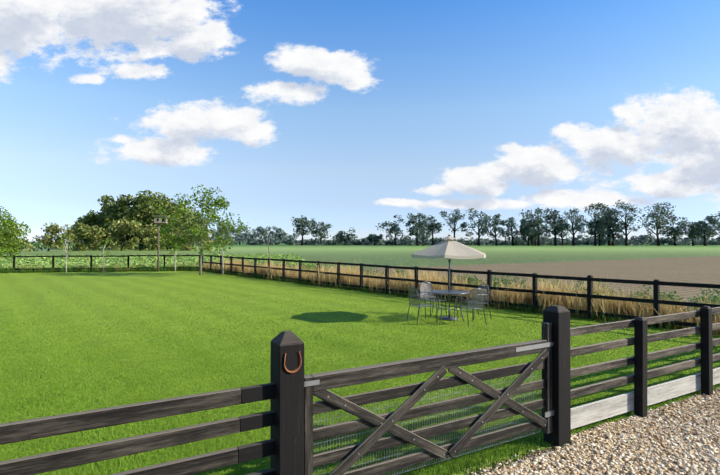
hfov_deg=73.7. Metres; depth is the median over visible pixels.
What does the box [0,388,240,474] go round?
rails
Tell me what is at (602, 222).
trees
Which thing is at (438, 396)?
gate wire
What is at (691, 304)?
rails
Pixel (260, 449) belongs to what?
rail ends
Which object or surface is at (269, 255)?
leaning pole
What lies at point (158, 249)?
box pole
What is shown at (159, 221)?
bird box
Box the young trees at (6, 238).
[0,184,247,274]
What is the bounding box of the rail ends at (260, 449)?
[237,382,275,474]
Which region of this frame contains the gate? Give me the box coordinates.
[304,322,553,474]
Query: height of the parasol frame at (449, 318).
2.210 m
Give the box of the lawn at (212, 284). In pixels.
[0,271,719,474]
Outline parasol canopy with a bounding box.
[411,236,485,258]
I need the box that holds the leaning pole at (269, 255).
[266,228,270,280]
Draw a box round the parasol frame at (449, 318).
[441,235,457,320]
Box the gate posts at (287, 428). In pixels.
[270,305,570,474]
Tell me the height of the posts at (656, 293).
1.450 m
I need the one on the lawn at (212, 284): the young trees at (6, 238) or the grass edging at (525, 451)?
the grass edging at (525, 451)
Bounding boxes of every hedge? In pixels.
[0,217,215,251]
[208,223,719,244]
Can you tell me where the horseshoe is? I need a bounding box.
[284,351,301,372]
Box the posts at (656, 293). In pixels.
[13,255,659,327]
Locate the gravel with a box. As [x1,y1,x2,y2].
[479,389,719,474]
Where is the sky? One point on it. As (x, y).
(359, 115)
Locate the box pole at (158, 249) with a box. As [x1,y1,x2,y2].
[157,223,159,271]
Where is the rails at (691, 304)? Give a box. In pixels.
[2,255,719,326]
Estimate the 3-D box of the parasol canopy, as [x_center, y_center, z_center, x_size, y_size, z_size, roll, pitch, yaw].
[2.324,0.240,12.490,2.038,0.580,1.982,0,0,-1]
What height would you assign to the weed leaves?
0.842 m
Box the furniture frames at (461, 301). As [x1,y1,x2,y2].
[406,282,491,326]
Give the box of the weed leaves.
[209,260,719,322]
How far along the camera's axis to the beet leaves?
42.95 m
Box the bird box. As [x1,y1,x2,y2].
[153,216,167,223]
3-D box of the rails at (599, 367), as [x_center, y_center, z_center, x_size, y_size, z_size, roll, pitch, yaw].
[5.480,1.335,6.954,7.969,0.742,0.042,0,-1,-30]
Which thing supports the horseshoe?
attached to the gate posts at (287, 428)
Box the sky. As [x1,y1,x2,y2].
[0,0,719,241]
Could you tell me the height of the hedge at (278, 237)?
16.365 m
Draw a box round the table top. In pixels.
[430,290,468,293]
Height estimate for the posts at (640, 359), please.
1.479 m
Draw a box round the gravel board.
[571,367,719,428]
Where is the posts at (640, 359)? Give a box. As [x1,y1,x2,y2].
[634,306,712,416]
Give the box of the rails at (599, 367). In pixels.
[570,307,719,398]
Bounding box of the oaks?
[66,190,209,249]
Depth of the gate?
3.97 m
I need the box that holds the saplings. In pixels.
[0,219,233,274]
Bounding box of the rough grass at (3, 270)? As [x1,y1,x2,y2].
[0,264,719,335]
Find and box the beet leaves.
[0,253,316,270]
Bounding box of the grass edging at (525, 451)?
[407,384,719,474]
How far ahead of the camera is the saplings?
31.24 m
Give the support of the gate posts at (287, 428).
on the lawn at (212, 284)
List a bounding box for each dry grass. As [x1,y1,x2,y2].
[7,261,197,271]
[202,258,719,334]
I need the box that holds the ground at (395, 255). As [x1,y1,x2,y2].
[2,242,719,474]
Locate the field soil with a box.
[233,256,719,334]
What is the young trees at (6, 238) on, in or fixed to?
on the ground at (395, 255)
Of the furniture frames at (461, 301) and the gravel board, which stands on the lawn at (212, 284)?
the furniture frames at (461, 301)
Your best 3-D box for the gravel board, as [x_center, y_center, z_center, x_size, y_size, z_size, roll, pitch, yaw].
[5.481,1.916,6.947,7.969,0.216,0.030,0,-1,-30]
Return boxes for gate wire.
[313,370,540,474]
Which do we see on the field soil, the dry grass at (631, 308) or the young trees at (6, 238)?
the dry grass at (631, 308)
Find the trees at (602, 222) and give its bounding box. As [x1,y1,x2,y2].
[291,199,719,245]

